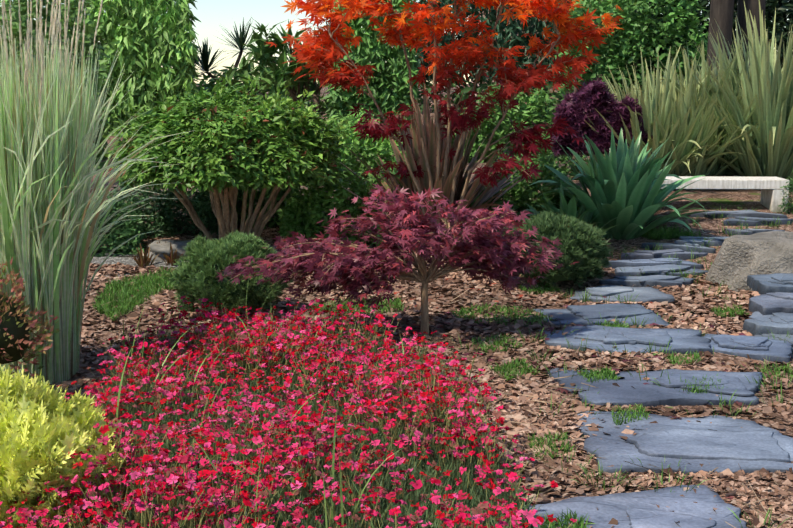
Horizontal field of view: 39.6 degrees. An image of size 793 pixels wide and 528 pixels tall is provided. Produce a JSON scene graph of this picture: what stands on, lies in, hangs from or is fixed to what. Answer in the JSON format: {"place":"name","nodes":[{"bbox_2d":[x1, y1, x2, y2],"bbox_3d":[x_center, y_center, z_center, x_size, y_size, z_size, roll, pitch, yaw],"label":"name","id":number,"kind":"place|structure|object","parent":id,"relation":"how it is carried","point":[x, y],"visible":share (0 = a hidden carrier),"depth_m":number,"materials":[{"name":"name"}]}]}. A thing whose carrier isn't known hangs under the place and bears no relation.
{"place":"outdoors","nodes":[
{"label":"outdoors","id":0,"kind":"place"},
{"bbox_2d":[0,0,789,83],"label":"sky","id":1,"kind":"structure","parent":0,"point":[212,14],"materials":[{"name":"white"}]},
{"bbox_2d":[47,84,792,518],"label":"ground","id":2,"kind":"structure","parent":0,"point":[719,200],"depth_m":10.45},
{"bbox_2d":[0,257,60,379],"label":"pink shrub","id":3,"kind":"object","parent":2,"relation":"on","point":[16,327],"visible":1,"depth_m":5.59,"materials":[{"name":"pink plant"}]},
{"bbox_2d":[0,364,148,527],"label":"yellow shrub","id":4,"kind":"object","parent":2,"relation":"on","point":[41,415],"visible":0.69,"depth_m":3.98,"materials":[{"name":"yellow plant"}]},
{"bbox_2d":[0,0,195,383],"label":"tall grass","id":5,"kind":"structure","parent":2,"relation":"on","point":[48,130],"depth_m":5.97,"materials":[{"name":"green plant"}]},
{"bbox_2d":[147,239,194,261],"bbox_3d":[-1.952,-0.069,9.928,0.593,0.262,0.557,0,9,2],"label":"grey rock","id":6,"kind":"object","parent":2,"relation":"on","point":[177,245],"visible":0.33,"depth_m":9.75,"materials":[{"name":"grey stone"}]},
{"bbox_2d":[90,245,321,280],"bbox_3d":[-1.680,-0.066,9.907,2.452,0.169,1.211,-3,10,-17],"label":"gravel bed","id":7,"kind":"object","parent":2,"relation":"on","point":[123,259],"visible":0.06,"depth_m":9.80,"materials":[{"name":"grey gravel"}]},
{"bbox_2d":[129,244,158,266],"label":"small plant","id":8,"kind":"object","parent":7,"relation":"on","point":[143,259],"visible":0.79,"depth_m":9.56,"materials":[{"name":"brown plant"}]},
{"bbox_2d":[160,242,182,265],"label":"small plant","id":9,"kind":"object","parent":7,"relation":"on","point":[171,260],"visible":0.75,"depth_m":9.59,"materials":[{"name":"brown plant"}]},
{"bbox_2d":[100,75,353,240],"bbox_3d":[-1.542,-0.896,9.967,2.313,1.591,2.294,0,9,2],"label":"round shrub","id":10,"kind":"object","parent":7,"relation":"on","point":[303,150],"visible":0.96,"depth_m":9.41,"materials":[{"name":"green plant"}]},
{"bbox_2d":[194,17,255,91],"bbox_3d":[-3.772,-4.223,24.227,2.355,2.453,1.458,-6,11,-31],"label":"cordyline","id":11,"kind":"object","parent":2,"relation":"on","point":[205,52],"visible":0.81,"depth_m":24.14,"materials":[{"name":"green plant"}]},
{"bbox_2d":[212,18,360,114],"bbox_3d":[-2.097,-3.401,20.398,3.046,2.330,2.482,0,9,2],"label":"loquat","id":12,"kind":"object","parent":2,"relation":"on","point":[274,72],"visible":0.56,"depth_m":19.98,"materials":[{"name":"green plant"}]},
{"bbox_2d":[282,27,326,118],"bbox_3d":[-1.669,-3.683,22.075,2.167,2.293,2.105,0,9,2],"label":"shrub","id":13,"kind":"object","parent":2,"relation":"on","point":[316,100],"visible":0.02,"depth_m":21.90,"materials":[{"name":"green plant"}]},
{"bbox_2d":[286,75,326,113],"bbox_3d":[-1.752,-3.057,20.994,1.263,1.547,1.475,0,9,2],"label":"cordyline","id":14,"kind":"object","parent":2,"relation":"on","point":[311,97],"visible":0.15,"depth_m":20.87,"materials":[{"name":"green plant"}]},
{"bbox_2d":[0,0,792,256],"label":"foliage","id":15,"kind":"object","parent":2,"relation":"on","point":[131,33],"visible":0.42,"depth_m":18.92,"materials":[{"name":"green plant"}]},
{"bbox_2d":[63,262,792,527],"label":"bark chips","id":16,"kind":"object","parent":2,"relation":"on","point":[763,490],"visible":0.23,"depth_m":6.48,"materials":[{"name":"brown wood"}]},
{"bbox_2d":[89,266,176,320],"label":"lawn","id":17,"kind":"structure","parent":16,"relation":"on","point":[124,294],"depth_m":8.59,"materials":[{"name":"green plant"}]},
{"bbox_2d":[167,230,293,314],"bbox_3d":[-1.188,0.084,7.917,0.912,0.656,0.828,0,9,2],"label":"dwarf pine","id":18,"kind":"object","parent":16,"relation":"on","point":[206,259],"visible":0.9,"depth_m":7.70,"materials":[{"name":"green plant"}]},
{"bbox_2d":[0,273,576,527],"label":"dianthus","id":19,"kind":"object","parent":16,"relation":"on","point":[257,388],"visible":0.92,"depth_m":4.69,"materials":[{"name":"red plant"}]},
{"bbox_2d":[301,296,409,316],"bbox_3d":[-0.313,0.301,8.071,0.823,0.095,0.576,0,9,2],"label":"grass patch","id":20,"kind":"object","parent":16,"relation":"on","point":[395,307],"visible":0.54,"depth_m":8.01,"materials":[{"name":"green plant"}]},
{"bbox_2d":[215,184,577,336],"bbox_3d":[0.006,0.000,7.050,2.354,1.027,1.368,0,9,2],"label":"purple maple","id":21,"kind":"object","parent":16,"relation":"on","point":[331,261],"visible":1,"depth_m":6.94,"materials":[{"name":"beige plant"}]},
{"bbox_2d":[471,333,521,354],"bbox_3d":[0.629,0.489,6.823,0.314,0.061,0.384,-2,10,-15],"label":"grass patch","id":22,"kind":"object","parent":16,"relation":"on","point":[501,343],"visible":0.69,"depth_m":6.81,"materials":[{"name":"green plant"}]},
{"bbox_2d":[456,308,542,326],"bbox_3d":[0.728,0.367,7.709,0.747,0.013,0.739,0,9,2],"label":"moss","id":23,"kind":"object","parent":16,"relation":"on","point":[498,323],"visible":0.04,"depth_m":7.66,"materials":[{"name":"green plant"}]},
{"bbox_2d":[451,302,556,325],"bbox_3d":[0.754,0.347,7.698,0.781,0.070,0.639,5,10,26],"label":"grass patch","id":24,"kind":"object","parent":16,"relation":"on","point":[480,309],"visible":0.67,"depth_m":7.68,"materials":[{"name":"green plant"}]},
{"bbox_2d":[487,356,539,381],"bbox_3d":[0.662,0.592,6.208,0.283,0.075,0.352,-2,10,-13],"label":"grass patch","id":25,"kind":"object","parent":16,"relation":"on","point":[510,366],"visible":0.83,"depth_m":6.21,"materials":[{"name":"green plant"}]},
{"bbox_2d":[518,281,561,294],"bbox_3d":[1.139,0.192,8.759,0.312,0.061,0.373,-2,10,-11],"label":"grass patch","id":26,"kind":"object","parent":16,"relation":"on","point":[546,288],"visible":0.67,"depth_m":8.73,"materials":[{"name":"green plant"}]},
{"bbox_2d":[527,431,575,460],"bbox_3d":[0.705,0.820,5.008,0.244,0.073,0.397,0,9,2],"label":"grass tuft","id":27,"kind":"object","parent":16,"relation":"on","point":[550,443],"visible":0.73,"depth_m":5.01,"materials":[{"name":"green plant"}]},
{"bbox_2d":[496,210,611,289],"bbox_3d":[1.278,-0.113,8.937,0.983,0.664,0.938,-5,10,-26],"label":"dwarf pine","id":28,"kind":"object","parent":16,"relation":"on","point":[577,238],"visible":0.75,"depth_m":8.68,"materials":[{"name":"green plant"}]},
{"bbox_2d":[595,320,629,329],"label":"grass tuft","id":29,"kind":"object","parent":16,"relation":"on","point":[614,325],"visible":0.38,"depth_m":7.35,"materials":[{"name":"green plant"}]},
{"bbox_2d":[451,217,792,492],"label":"grass tufts","id":30,"kind":"object","parent":16,"relation":"on","point":[586,297],"visible":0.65,"depth_m":6.35,"materials":[{"name":"green plant"}]},
{"bbox_2d":[665,351,702,364],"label":"grass tuft","id":31,"kind":"object","parent":16,"relation":"on","point":[676,359],"visible":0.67,"depth_m":6.49,"materials":[{"name":"green plant"}]},
{"bbox_2d":[709,304,745,317],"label":"grass tuft","id":32,"kind":"object","parent":16,"relation":"on","point":[740,312],"visible":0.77,"depth_m":7.92,"materials":[{"name":"green plant"}]},
{"bbox_2d":[756,362,792,380],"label":"grass tuft","id":33,"kind":"object","parent":16,"relation":"on","point":[778,369],"visible":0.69,"depth_m":6.27,"materials":[{"name":"green plant"}]},
{"bbox_2d":[316,84,539,243],"bbox_3d":[0.330,-0.927,10.220,1.872,1.530,1.851,6,11,33],"label":"phormium","id":34,"kind":"object","parent":2,"relation":"on","point":[426,131],"visible":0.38,"depth_m":10.19,"materials":[{"name":"brown plant"}]},
{"bbox_2d":[264,0,624,257],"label":"red maple","id":35,"kind":"object","parent":2,"relation":"on","point":[452,54],"visible":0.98,"depth_m":9.51,"materials":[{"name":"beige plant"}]},
{"bbox_2d":[470,0,636,105],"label":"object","id":36,"kind":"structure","parent":2,"relation":"on","point":[551,90],"depth_m":33.25,"materials":[{"name":"red plant"}]},
{"bbox_2d":[513,184,616,231],"bbox_3d":[1.642,-0.404,10.207,0.986,0.689,1.069,-7,12,-36],"label":"agave plant","id":37,"kind":"object","parent":2,"relation":"on","point":[570,209],"visible":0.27,"depth_m":10.18,"materials":[{"name":"green plant"}]},
{"bbox_2d":[550,75,652,179],"bbox_3d":[2.464,-1.612,13.268,1.358,1.304,1.476,0,9,2],"label":"shrub","id":38,"kind":"object","parent":2,"relation":"on","point":[593,99],"visible":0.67,"depth_m":12.67,"materials":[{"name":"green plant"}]},
{"bbox_2d":[526,128,713,239],"bbox_3d":[2.152,-0.780,10.499,1.839,1.053,1.774,0,9,2],"label":"agave plant","id":39,"kind":"object","parent":2,"relation":"on","point":[624,184],"visible":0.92,"depth_m":10.24,"materials":[{"name":"green plant"}]},
{"bbox_2d":[594,80,680,165],"bbox_3d":[2.929,-1.591,13.289,1.926,1.363,1.899,8,12,39],"label":"phormium","id":40,"kind":"object","parent":2,"relation":"on","point":[637,113],"visible":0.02,"depth_m":12.83,"materials":[{"name":"green plant"}]},
{"bbox_2d":[525,210,792,527],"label":"stepping stones","id":41,"kind":"object","parent":2,"relation":"on","point":[730,443],"visible":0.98,"depth_m":5.85,"materials":[{"name":"grey stone"}]},
{"bbox_2d":[534,509,594,527],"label":"grass tuft","id":42,"kind":"object","parent":41,"relation":"on","point":[567,517],"visible":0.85,"depth_m":4.13,"materials":[{"name":"green plant"}]},
{"bbox_2d":[577,365,619,382],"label":"grass tuft","id":43,"kind":"object","parent":41,"relation":"on","point":[607,374],"visible":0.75,"depth_m":6.10,"materials":[{"name":"green plant"}]},
{"bbox_2d":[610,403,649,424],"bbox_3d":[1.152,0.739,5.429,0.215,0.073,0.296,0,9,2],"label":"grass tuft","id":44,"kind":"object","parent":41,"relation":"on","point":[635,414],"visible":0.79,"depth_m":5.42,"materials":[{"name":"green plant"}]},
{"bbox_2d":[528,205,792,527],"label":"grass tufts","id":45,"kind":"object","parent":41,"relation":"on","point":[661,478],"visible":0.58,"depth_m":6.59,"materials":[{"name":"green plant"}]},
{"bbox_2d":[684,374,726,393],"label":"grass tuft","id":46,"kind":"object","parent":41,"relation":"on","point":[696,389],"visible":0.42,"depth_m":5.86,"materials":[{"name":"green plant"}]},
{"bbox_2d":[567,45,751,189],"bbox_3d":[3.107,-1.731,13.050,2.244,1.720,2.550,0,9,2],"label":"phormium","id":47,"kind":"object","parent":2,"relation":"on","point":[665,104],"visible":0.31,"depth_m":12.57,"materials":[{"name":"green plant"}]},
{"bbox_2d":[640,230,701,239],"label":"plant","id":48,"kind":"object","parent":2,"relation":"on","point":[658,238],"visible":0.21,"depth_m":10.38,"materials":[{"name":"green plant"}]},
{"bbox_2d":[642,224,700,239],"bbox_3d":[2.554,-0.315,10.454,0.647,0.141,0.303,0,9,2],"label":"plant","id":49,"kind":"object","parent":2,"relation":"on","point":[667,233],"visible":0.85,"depth_m":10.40,"materials":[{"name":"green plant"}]},
{"bbox_2d":[615,61,754,189],"bbox_3d":[3.509,-1.653,13.148,2.127,1.543,2.227,0,9,2],"label":"phormium","id":50,"kind":"object","parent":2,"relation":"on","point":[705,169],"visible":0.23,"depth_m":12.62,"materials":[{"name":"green plant"}]},
{"bbox_2d":[626,35,789,176],"bbox_3d":[3.758,-1.832,13.360,2.509,1.830,2.258,9,13,43],"label":"phormium","id":51,"kind":"object","parent":2,"relation":"on","point":[713,137],"visible":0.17,"depth_m":12.88,"materials":[{"name":"green plant"}]},
{"bbox_2d":[661,176,788,211],"bbox_3d":[3.140,-0.715,11.430,1.708,0.354,0.420,0,9,2],"label":"bench","id":52,"kind":"object","parent":2,"relation":"on","point":[772,194],"visible":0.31,"depth_m":11.20,"materials":[{"name":"concrete"}]},
{"bbox_2d":[658,0,792,189],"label":"phormium","id":53,"kind":"object","parent":2,"relation":"on","point":[772,156],"visible":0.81,"depth_m":12.48,"materials":[{"name":"green plant"}]},
{"bbox_2d":[660,34,792,176],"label":"phormium","id":54,"kind":"object","parent":2,"relation":"on","point":[713,90],"depth_m":13.16,"materials":[{"name":"green plant"}]},
{"bbox_2d":[706,0,765,84],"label":"trunks","id":55,"kind":"object","parent":2,"relation":"on","point":[721,12],"visible":0.27,"depth_m":16.79,"materials":[{"name":"brown plant"}]},
{"bbox_2d":[706,231,792,291],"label":"boulder","id":56,"kind":"object","parent":2,"relation":"on","point":[739,259],"visible":0.5,"depth_m":8.80,"materials":[{"name":"stone"}]}
]}

